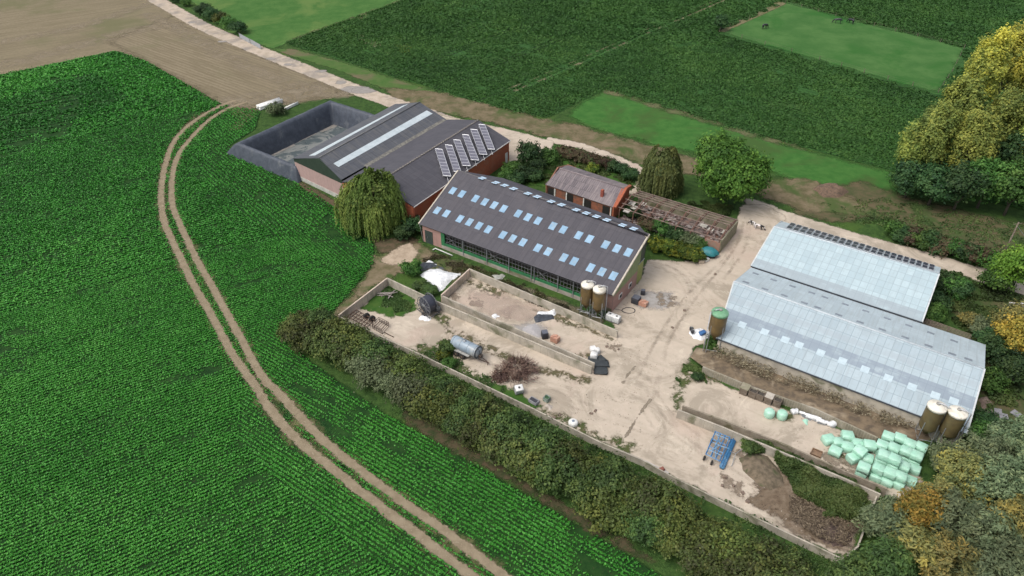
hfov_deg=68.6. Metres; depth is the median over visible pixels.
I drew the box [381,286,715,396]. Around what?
weeds
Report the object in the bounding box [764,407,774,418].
round bale
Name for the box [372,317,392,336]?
rusty cage
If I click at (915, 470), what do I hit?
square bale
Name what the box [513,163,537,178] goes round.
shrub
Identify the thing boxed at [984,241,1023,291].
bright tree
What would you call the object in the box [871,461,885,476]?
square bale
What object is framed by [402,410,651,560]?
bare ground
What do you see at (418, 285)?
shrub
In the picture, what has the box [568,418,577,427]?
round tank
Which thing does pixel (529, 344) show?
concrete wall
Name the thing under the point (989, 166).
leafy tree
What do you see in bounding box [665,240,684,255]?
shrub
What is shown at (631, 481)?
hedge bush
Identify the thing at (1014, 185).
leafy tree
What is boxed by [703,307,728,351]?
feed silo
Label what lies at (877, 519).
autumn tree
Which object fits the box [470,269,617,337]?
concrete wall
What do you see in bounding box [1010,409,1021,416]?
stone slab
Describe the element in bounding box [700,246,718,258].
covered boat
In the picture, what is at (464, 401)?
hedge bush
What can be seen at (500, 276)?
plastic scraps
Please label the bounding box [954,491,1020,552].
autumn tree
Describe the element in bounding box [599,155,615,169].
shrub
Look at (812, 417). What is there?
plastic roll
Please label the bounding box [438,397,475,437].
hedge bush
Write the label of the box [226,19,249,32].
shrub
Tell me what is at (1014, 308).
orange tree
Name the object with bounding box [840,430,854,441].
square bale
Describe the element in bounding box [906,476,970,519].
autumn tree
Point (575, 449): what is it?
hedge bush
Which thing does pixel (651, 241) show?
shrub
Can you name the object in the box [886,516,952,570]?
autumn tree
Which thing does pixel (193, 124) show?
plants
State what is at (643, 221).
shrub
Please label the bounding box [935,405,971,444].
feed silo
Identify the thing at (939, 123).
poplar
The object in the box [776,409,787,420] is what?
round bale
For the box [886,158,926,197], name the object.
leafy tree
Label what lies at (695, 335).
plastic heap
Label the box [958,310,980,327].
shrub
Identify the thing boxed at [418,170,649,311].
cattle barn
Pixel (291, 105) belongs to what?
pipe bundle
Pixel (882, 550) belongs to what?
autumn tree
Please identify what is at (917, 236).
shrub
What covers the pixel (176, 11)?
road
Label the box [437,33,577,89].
tramline
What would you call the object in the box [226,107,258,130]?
grass patch
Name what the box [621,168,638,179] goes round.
shrub
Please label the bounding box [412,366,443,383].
hedge bush
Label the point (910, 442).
square bale
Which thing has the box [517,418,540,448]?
hedge bush
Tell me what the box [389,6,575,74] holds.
tramline
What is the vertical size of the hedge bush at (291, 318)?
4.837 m
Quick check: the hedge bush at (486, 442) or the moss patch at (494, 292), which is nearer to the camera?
the hedge bush at (486, 442)
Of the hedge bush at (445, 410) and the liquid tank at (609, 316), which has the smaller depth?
the hedge bush at (445, 410)
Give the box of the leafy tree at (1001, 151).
[992,138,1008,163]
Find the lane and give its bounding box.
[745,198,1023,294]
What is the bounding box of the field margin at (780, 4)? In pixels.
[718,1,784,31]
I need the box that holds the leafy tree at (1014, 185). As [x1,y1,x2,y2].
[988,155,1023,215]
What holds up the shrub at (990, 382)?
on the ground at (657, 562)
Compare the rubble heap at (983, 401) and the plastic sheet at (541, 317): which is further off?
the plastic sheet at (541, 317)
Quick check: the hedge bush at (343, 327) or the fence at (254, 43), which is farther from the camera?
the fence at (254, 43)
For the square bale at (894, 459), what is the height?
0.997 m
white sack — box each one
[589,345,595,351]
[590,351,597,358]
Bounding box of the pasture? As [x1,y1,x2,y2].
[191,0,399,47]
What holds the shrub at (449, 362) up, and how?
on the ground at (657, 562)
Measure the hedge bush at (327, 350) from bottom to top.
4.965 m
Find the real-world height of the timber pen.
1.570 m
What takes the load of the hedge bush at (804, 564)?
on the ground at (657, 562)
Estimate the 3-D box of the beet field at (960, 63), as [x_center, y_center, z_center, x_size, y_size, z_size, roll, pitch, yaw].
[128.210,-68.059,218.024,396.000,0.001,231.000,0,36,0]
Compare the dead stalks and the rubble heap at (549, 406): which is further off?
the rubble heap at (549, 406)
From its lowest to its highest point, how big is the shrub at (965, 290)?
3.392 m
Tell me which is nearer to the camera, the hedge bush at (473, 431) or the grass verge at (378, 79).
the hedge bush at (473, 431)
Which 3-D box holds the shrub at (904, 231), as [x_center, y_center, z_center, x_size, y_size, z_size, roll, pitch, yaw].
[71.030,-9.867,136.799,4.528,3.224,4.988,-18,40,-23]
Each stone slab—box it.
[994,408,1001,413]
[999,413,1008,419]
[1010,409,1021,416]
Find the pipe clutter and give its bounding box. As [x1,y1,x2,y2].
[577,309,604,318]
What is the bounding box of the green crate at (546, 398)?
[543,394,550,402]
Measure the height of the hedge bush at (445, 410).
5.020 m
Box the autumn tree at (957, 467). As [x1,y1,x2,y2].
[930,444,994,505]
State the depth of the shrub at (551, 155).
161.45 m
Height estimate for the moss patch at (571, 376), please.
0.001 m
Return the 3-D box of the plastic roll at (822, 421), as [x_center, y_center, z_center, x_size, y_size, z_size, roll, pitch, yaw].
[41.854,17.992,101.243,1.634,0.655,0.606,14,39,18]
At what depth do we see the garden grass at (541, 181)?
157.62 m
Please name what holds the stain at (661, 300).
on the yard at (679, 452)
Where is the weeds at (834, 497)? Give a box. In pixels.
[744,438,880,521]
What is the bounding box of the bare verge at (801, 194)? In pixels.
[386,88,884,218]
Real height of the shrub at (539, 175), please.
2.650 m
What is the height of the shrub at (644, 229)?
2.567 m
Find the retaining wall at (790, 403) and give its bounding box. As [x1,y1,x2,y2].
[702,366,877,440]
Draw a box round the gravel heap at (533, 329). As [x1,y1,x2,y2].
[522,324,540,337]
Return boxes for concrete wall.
[338,278,387,318]
[338,317,841,562]
[388,278,591,374]
[441,268,469,301]
[442,296,594,370]
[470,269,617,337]
[676,409,880,502]
[682,405,887,496]
[843,496,876,561]
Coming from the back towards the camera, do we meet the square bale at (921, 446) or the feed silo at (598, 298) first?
the feed silo at (598, 298)
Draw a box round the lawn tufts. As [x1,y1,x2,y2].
[513,146,1023,407]
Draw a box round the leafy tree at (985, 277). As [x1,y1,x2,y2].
[976,263,1020,293]
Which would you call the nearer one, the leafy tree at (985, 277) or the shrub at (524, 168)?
the leafy tree at (985, 277)
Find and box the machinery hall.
[293,102,445,197]
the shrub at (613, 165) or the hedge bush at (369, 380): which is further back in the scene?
the shrub at (613, 165)
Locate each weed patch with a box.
[416,344,489,384]
[428,255,570,309]
[434,314,450,325]
[542,410,599,439]
[600,437,635,452]
[673,363,718,409]
[775,411,792,420]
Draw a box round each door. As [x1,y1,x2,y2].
[425,230,432,244]
[636,258,644,283]
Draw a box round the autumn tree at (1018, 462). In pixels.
[995,447,1023,500]
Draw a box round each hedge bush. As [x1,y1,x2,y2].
[274,312,306,343]
[278,314,327,355]
[285,307,311,320]
[301,324,336,355]
[303,304,336,328]
[309,325,351,369]
[319,315,352,330]
[323,319,371,346]
[331,337,369,371]
[337,327,378,356]
[344,352,383,383]
[348,335,399,362]
[353,350,396,392]
[376,368,410,400]
[381,347,410,374]
[384,371,434,417]
[390,351,431,381]
[399,378,447,419]
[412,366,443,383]
[415,370,463,402]
[423,391,458,429]
[438,379,470,411]
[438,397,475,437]
[448,408,493,453]
[449,387,488,417]
[467,391,510,427]
[471,427,523,465]
[479,404,534,444]
[492,427,537,476]
[505,442,565,488]
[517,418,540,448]
[521,415,571,463]
[529,444,581,500]
[535,431,589,476]
[555,462,597,510]
[569,478,631,541]
[573,449,607,491]
[586,451,640,505]
[594,501,639,542]
[616,469,656,515]
[621,503,667,548]
[626,472,689,531]
[646,517,692,561]
[656,486,707,548]
[662,526,728,575]
[686,510,725,547]
[692,541,743,575]
[700,512,757,566]
[721,541,788,575]
[738,534,800,574]
[759,560,806,575]
[775,543,817,575]
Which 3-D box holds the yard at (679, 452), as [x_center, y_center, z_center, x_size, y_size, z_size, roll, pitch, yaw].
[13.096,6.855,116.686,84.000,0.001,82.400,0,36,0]
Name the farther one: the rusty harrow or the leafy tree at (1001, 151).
the leafy tree at (1001, 151)
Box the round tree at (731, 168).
[690,124,775,205]
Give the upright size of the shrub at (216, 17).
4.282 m
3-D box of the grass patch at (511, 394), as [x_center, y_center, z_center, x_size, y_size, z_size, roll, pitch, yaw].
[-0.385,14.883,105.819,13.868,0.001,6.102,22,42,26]
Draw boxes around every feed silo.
[579,280,595,316]
[591,285,607,319]
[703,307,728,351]
[915,399,950,445]
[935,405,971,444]
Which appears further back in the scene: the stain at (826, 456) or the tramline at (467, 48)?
the tramline at (467, 48)
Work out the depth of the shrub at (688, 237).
135.02 m
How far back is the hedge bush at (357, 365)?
106.11 m
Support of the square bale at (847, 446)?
on the ground at (657, 562)
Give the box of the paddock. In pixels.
[722,3,963,90]
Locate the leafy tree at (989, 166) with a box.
[967,152,1019,208]
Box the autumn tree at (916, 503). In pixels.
[893,482,955,536]
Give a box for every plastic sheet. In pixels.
[420,262,446,270]
[534,314,553,322]
[537,309,555,315]
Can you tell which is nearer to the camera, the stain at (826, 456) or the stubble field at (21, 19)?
the stain at (826, 456)
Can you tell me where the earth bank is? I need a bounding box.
[690,347,930,440]
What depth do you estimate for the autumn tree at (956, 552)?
76.97 m
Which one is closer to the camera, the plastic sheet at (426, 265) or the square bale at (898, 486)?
the square bale at (898, 486)
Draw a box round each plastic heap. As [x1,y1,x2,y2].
[420,269,460,291]
[689,328,708,340]
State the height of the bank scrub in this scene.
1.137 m
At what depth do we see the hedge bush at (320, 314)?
114.64 m
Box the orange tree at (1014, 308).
[986,298,1023,335]
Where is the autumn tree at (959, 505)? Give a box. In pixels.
[925,483,1001,546]
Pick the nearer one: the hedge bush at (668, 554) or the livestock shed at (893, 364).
the hedge bush at (668, 554)
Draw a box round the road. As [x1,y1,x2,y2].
[148,0,458,118]
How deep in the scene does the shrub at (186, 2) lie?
254.32 m
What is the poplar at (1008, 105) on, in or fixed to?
on the beet field at (960, 63)
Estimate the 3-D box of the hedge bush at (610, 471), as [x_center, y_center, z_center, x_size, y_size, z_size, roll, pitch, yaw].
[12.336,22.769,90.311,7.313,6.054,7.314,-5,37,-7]
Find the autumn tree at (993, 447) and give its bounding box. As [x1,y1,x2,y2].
[951,425,1016,469]
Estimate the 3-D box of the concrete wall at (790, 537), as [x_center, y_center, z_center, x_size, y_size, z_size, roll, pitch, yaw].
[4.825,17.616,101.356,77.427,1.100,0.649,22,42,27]
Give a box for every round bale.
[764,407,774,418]
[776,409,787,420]
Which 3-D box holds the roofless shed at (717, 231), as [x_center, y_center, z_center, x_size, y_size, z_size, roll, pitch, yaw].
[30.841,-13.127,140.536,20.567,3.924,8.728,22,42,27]
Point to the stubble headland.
(191, 62)
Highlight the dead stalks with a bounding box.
[789,493,857,546]
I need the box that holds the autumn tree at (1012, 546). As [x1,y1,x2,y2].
[991,531,1023,575]
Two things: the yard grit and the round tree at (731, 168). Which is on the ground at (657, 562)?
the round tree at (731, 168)
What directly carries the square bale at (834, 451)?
on the ground at (657, 562)
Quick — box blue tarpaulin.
[699,330,705,335]
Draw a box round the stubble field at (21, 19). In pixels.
[0,0,354,108]
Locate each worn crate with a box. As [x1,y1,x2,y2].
[739,382,750,395]
[747,386,757,399]
[755,388,765,401]
[763,391,774,405]
[772,394,783,407]
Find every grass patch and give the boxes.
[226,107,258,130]
[360,286,417,316]
[482,383,541,407]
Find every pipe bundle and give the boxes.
[256,97,282,110]
[284,102,297,109]
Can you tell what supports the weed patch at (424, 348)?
on the yard at (679, 452)
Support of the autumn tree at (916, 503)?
on the ground at (657, 562)
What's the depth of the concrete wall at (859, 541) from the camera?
85.53 m
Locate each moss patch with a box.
[447,327,590,383]
[456,278,504,298]
[554,314,613,340]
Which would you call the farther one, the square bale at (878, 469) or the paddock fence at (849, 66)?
the paddock fence at (849, 66)
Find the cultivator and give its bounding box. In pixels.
[703,431,741,468]
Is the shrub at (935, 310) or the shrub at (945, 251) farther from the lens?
the shrub at (945, 251)
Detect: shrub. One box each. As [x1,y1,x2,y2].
[179,0,190,5]
[191,2,211,14]
[201,6,220,19]
[211,10,230,21]
[217,15,236,27]
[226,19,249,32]
[264,101,288,114]
[393,223,414,240]
[398,258,422,276]
[401,214,422,232]
[409,278,430,290]
[420,282,438,294]
[435,350,450,359]
[436,337,456,351]
[440,356,459,370]
[496,166,514,178]
[501,160,523,169]
[507,170,526,183]
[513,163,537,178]
[514,137,545,166]
[526,156,547,171]
[528,169,546,183]
[540,146,561,164]
[555,144,572,157]
[563,147,577,158]
[571,147,588,162]
[582,151,597,163]
[585,162,599,172]
[592,153,604,165]
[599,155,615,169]
[605,159,621,171]
[616,162,632,173]
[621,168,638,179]
[624,206,643,219]
[635,215,655,230]
[641,226,652,237]
[646,235,663,252]
[651,217,670,235]
[654,237,671,251]
[660,237,675,255]
[664,224,686,240]
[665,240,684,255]
[674,241,689,257]
[678,229,702,246]
[680,243,700,260]
[681,245,706,263]
[689,371,703,381]
[693,237,707,247]
[704,334,721,350]
[740,436,763,454]
[883,220,904,239]
[891,223,911,244]
[899,225,924,246]
[908,228,937,250]
[920,227,950,257]
[925,301,949,325]
[927,233,961,258]
[930,288,954,311]
[936,268,957,294]
[942,271,971,301]
[945,235,968,260]
[950,276,976,297]
[951,241,984,263]
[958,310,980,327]
[963,241,993,265]
[967,313,998,331]
[970,326,999,343]
[972,406,1001,423]
[975,246,999,267]
[981,364,1012,395]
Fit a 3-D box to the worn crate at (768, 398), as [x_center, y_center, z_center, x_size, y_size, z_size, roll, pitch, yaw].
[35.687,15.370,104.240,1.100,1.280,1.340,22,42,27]
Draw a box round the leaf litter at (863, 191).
[790,180,1023,271]
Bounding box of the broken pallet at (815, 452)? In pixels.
[810,448,822,457]
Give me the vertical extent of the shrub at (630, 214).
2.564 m
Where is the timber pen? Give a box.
[922,318,971,339]
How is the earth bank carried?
on the ground at (657, 562)
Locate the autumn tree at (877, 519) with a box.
[848,494,921,538]
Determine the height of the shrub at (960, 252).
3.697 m
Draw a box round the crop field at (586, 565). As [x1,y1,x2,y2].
[0,51,661,575]
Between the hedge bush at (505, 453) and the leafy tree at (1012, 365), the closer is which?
the hedge bush at (505, 453)
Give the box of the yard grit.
[394,216,836,530]
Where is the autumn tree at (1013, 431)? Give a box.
[982,412,1023,457]
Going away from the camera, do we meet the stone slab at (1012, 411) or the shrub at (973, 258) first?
the stone slab at (1012, 411)
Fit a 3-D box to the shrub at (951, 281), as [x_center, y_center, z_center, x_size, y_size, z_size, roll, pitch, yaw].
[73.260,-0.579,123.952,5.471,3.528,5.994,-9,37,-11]
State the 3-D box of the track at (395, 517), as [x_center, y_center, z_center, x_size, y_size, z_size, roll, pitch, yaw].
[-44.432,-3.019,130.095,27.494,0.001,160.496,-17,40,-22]
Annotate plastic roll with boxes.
[790,408,798,414]
[806,413,821,419]
[816,418,828,423]
[827,421,836,427]
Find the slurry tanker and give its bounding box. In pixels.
[450,335,488,364]
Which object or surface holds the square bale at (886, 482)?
on the ground at (657, 562)
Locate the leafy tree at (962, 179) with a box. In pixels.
[942,159,996,210]
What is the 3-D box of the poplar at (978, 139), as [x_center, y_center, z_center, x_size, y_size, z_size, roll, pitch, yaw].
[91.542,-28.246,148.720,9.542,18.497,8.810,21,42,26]
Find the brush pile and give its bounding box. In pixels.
[489,353,541,385]
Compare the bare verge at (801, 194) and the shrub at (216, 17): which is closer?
the bare verge at (801, 194)
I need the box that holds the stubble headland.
[111,16,340,107]
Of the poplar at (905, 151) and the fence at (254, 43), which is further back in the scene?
the fence at (254, 43)
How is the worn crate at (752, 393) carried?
on the ground at (657, 562)
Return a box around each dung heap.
[739,453,783,489]
[808,516,851,546]
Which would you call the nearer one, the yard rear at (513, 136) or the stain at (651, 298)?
the stain at (651, 298)
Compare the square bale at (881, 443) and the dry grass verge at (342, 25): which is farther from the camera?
the dry grass verge at (342, 25)
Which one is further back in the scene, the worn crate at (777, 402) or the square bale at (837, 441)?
the worn crate at (777, 402)
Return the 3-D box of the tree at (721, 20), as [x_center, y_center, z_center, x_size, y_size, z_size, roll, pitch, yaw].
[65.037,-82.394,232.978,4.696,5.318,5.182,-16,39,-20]
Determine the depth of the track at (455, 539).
102.64 m
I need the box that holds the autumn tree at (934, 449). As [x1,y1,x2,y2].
[924,438,965,472]
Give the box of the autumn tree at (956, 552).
[918,524,983,575]
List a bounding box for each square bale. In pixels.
[820,433,834,446]
[828,444,842,458]
[833,437,842,446]
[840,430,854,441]
[840,440,853,452]
[845,452,860,464]
[851,438,862,446]
[852,443,868,459]
[854,467,866,478]
[856,460,871,474]
[861,453,873,464]
[863,439,876,451]
[868,473,881,483]
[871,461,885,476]
[874,454,886,465]
[876,438,888,449]
[876,448,890,462]
[880,477,893,488]
[881,430,895,441]
[882,466,896,480]
[886,463,897,469]
[887,441,900,453]
[887,452,901,466]
[892,481,905,490]
[893,432,906,444]
[894,469,907,483]
[898,445,912,458]
[898,460,910,473]
[903,437,916,448]
[905,474,917,488]
[908,462,921,476]
[909,449,923,463]
[915,440,928,454]
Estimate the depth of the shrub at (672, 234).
136.65 m
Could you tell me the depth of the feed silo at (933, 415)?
95.60 m
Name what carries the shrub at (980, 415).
on the ground at (657, 562)
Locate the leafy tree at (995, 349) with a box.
[980,331,1011,366]
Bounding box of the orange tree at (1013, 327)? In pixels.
[990,311,1023,353]
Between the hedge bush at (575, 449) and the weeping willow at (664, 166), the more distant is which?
the weeping willow at (664, 166)
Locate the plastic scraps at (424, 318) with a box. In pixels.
[419,315,430,320]
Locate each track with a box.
[157,99,478,575]
[168,102,512,575]
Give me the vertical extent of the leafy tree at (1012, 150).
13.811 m
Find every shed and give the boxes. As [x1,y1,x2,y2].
[618,190,737,252]
[716,268,985,445]
[750,221,940,322]
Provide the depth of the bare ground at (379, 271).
129.38 m
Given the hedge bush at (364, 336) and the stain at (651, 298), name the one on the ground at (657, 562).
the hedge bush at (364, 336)
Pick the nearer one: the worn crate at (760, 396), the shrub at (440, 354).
the worn crate at (760, 396)
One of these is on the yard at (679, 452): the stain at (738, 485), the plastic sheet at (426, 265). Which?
the stain at (738, 485)
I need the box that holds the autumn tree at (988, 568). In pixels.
[946,537,1023,575]
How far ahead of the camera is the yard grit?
107.38 m
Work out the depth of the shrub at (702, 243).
133.94 m
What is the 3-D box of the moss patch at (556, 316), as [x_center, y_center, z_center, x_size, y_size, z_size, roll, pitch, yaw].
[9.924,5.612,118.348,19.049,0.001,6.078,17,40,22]
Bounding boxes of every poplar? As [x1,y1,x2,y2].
[893,118,925,166]
[906,99,963,166]
[938,71,989,164]
[943,100,1005,167]
[946,22,1019,101]
[984,83,1023,154]
[991,20,1023,102]
[1002,100,1023,162]
[1003,20,1023,92]
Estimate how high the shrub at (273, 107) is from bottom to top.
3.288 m
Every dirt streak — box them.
[0,24,176,66]
[146,13,305,86]
[218,88,347,106]
[280,86,325,104]
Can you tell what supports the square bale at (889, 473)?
on the square bale
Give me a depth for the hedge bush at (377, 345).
108.08 m
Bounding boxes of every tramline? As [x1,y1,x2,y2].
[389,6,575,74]
[395,0,600,75]
[433,32,572,87]
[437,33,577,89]
[478,85,565,100]
[513,0,723,90]
[614,60,881,134]
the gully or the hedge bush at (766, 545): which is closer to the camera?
the hedge bush at (766, 545)
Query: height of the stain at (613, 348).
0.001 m
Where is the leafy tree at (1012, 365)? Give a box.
[995,347,1023,384]
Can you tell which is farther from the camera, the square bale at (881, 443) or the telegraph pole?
the telegraph pole
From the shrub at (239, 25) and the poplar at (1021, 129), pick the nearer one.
the poplar at (1021, 129)
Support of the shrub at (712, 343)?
on the ground at (657, 562)
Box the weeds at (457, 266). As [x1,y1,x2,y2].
[422,254,573,311]
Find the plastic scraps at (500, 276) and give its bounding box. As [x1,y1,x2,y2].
[492,274,504,279]
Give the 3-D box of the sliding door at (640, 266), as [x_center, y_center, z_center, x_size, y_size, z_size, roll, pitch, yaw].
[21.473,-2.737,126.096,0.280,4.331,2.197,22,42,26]
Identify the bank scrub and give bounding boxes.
[710,345,916,427]
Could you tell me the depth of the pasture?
248.26 m
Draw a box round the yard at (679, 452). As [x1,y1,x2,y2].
[348,204,922,554]
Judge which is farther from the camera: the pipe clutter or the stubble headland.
the stubble headland
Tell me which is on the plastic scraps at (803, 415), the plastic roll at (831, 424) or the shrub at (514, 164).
the plastic roll at (831, 424)
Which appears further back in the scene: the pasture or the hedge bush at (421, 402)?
the pasture
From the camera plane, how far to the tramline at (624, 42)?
235.25 m
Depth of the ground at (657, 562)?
133.66 m
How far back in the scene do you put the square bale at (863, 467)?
93.07 m
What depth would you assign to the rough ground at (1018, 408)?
106.22 m
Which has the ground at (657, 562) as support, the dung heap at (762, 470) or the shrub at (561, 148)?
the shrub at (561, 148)
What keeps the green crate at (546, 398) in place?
on the ground at (657, 562)
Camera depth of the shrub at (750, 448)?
96.27 m
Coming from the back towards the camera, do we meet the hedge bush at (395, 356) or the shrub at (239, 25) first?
the shrub at (239, 25)
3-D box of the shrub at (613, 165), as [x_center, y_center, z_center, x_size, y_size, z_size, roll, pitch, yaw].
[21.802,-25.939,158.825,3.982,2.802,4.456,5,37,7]
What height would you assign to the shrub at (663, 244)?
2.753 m
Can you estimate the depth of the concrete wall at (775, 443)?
96.68 m
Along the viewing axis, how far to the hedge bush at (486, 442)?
94.37 m
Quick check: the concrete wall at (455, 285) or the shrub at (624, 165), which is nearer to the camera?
the concrete wall at (455, 285)
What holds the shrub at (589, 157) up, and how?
on the ground at (657, 562)
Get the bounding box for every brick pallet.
[550,334,559,343]
[638,299,648,307]
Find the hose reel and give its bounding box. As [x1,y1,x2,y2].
[416,293,440,318]
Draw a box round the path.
[547,137,641,194]
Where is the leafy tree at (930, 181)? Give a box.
[911,161,960,205]
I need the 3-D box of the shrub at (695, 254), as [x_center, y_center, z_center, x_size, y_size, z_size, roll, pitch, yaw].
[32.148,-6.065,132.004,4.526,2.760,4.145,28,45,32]
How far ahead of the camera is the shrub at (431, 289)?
123.99 m
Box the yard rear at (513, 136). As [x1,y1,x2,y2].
[440,115,552,162]
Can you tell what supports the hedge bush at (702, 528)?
on the ground at (657, 562)
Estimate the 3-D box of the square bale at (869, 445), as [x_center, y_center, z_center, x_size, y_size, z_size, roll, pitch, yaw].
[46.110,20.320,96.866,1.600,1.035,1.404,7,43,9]
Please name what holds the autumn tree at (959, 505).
on the ground at (657, 562)
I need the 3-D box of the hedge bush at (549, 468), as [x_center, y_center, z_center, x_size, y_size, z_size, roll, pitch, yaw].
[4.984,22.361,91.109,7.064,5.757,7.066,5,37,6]
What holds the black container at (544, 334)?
on the ground at (657, 562)
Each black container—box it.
[541,329,548,339]
[631,294,640,305]
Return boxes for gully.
[624,399,651,437]
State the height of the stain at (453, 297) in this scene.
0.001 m
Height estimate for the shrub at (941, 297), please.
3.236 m
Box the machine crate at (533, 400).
[528,396,539,405]
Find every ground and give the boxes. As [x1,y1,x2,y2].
[11,0,1023,575]
[296,182,418,252]
[334,243,432,316]
[382,243,418,264]
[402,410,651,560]
[433,252,603,322]
[734,449,862,550]
[945,285,1023,437]
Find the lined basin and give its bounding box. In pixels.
[226,100,373,182]
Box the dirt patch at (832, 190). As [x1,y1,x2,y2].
[813,183,848,197]
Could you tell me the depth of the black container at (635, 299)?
121.97 m
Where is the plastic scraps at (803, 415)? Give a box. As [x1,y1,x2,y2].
[799,413,835,428]
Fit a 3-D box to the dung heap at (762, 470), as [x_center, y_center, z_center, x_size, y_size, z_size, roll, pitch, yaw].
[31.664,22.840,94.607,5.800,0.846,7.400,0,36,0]
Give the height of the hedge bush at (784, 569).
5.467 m
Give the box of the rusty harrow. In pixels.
[347,310,375,328]
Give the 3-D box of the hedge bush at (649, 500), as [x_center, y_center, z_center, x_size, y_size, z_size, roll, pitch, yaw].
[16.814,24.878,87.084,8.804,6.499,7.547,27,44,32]
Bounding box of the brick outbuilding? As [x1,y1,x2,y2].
[545,164,631,216]
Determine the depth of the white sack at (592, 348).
112.44 m
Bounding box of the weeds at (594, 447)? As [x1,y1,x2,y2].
[366,328,839,569]
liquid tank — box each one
[513,384,523,394]
[605,311,613,322]
[611,314,621,324]
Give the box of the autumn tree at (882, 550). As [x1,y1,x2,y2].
[853,530,919,575]
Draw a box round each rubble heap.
[545,404,552,409]
[978,396,991,408]
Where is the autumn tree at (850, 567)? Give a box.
[817,550,883,575]
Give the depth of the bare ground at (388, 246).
137.76 m
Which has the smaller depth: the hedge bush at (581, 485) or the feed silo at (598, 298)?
the hedge bush at (581, 485)
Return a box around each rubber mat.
[592,360,609,366]
[594,366,607,374]
[597,355,606,359]
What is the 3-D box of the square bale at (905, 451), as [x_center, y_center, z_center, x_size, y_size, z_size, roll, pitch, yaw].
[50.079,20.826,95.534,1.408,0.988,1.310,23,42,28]
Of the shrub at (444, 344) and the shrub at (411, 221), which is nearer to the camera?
the shrub at (444, 344)
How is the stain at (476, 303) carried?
on the yard at (679, 452)
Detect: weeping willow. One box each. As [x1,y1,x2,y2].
[333,166,407,242]
[636,143,684,199]
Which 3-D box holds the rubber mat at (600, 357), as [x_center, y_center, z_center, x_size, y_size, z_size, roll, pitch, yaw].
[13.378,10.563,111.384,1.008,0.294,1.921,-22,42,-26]
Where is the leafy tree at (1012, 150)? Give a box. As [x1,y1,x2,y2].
[994,130,1023,163]
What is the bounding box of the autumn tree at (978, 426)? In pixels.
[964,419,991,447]
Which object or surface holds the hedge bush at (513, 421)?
on the ground at (657, 562)
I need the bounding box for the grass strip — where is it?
[570,92,896,192]
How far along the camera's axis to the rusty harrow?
118.63 m
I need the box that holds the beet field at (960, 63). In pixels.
[290,0,1023,209]
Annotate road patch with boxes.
[340,86,368,92]
[351,87,375,93]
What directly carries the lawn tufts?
on the ground at (657, 562)
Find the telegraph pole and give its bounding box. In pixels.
[1002,222,1023,256]
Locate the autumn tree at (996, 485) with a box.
[959,451,1023,506]
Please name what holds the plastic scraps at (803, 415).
on the yard at (679, 452)
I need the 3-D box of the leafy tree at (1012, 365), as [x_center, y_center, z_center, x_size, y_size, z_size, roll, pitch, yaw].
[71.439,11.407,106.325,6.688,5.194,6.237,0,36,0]
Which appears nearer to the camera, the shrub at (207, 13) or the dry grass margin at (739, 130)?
the dry grass margin at (739, 130)
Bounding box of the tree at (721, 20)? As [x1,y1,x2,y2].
[714,14,729,30]
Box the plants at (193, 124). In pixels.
[179,113,204,146]
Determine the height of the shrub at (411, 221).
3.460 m
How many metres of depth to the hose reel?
119.06 m
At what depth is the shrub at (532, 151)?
158.72 m
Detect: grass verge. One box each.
[271,49,455,97]
[289,1,395,41]
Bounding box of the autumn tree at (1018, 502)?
[985,490,1023,542]
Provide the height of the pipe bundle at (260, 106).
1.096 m
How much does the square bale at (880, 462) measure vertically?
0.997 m
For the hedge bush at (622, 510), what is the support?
on the ground at (657, 562)
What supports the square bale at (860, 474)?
on the ground at (657, 562)
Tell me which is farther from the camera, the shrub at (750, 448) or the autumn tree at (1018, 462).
the shrub at (750, 448)
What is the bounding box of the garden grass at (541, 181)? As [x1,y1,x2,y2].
[521,149,632,186]
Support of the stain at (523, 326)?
on the yard at (679, 452)
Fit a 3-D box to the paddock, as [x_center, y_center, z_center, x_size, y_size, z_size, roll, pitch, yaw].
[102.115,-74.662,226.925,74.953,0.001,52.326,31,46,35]
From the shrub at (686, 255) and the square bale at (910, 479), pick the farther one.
the shrub at (686, 255)
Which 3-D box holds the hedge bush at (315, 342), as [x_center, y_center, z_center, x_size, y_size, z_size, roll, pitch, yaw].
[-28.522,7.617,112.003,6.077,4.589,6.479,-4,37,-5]
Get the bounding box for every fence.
[239,33,260,48]
[719,0,965,91]
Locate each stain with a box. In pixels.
[450,293,458,300]
[470,297,482,306]
[516,324,543,330]
[609,344,620,351]
[634,290,671,308]
[656,293,676,307]
[720,473,743,496]
[823,452,870,477]
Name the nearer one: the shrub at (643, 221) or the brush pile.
the brush pile
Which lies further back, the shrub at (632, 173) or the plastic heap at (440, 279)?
the shrub at (632, 173)
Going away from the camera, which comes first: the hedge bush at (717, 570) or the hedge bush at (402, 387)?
the hedge bush at (717, 570)
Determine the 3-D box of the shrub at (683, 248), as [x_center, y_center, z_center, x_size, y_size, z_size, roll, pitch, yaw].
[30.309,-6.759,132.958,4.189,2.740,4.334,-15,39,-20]
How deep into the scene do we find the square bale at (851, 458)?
95.46 m
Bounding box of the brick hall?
[342,119,510,224]
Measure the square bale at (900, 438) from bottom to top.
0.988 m
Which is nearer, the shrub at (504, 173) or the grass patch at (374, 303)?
the grass patch at (374, 303)
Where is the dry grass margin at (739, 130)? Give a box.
[604,90,796,146]

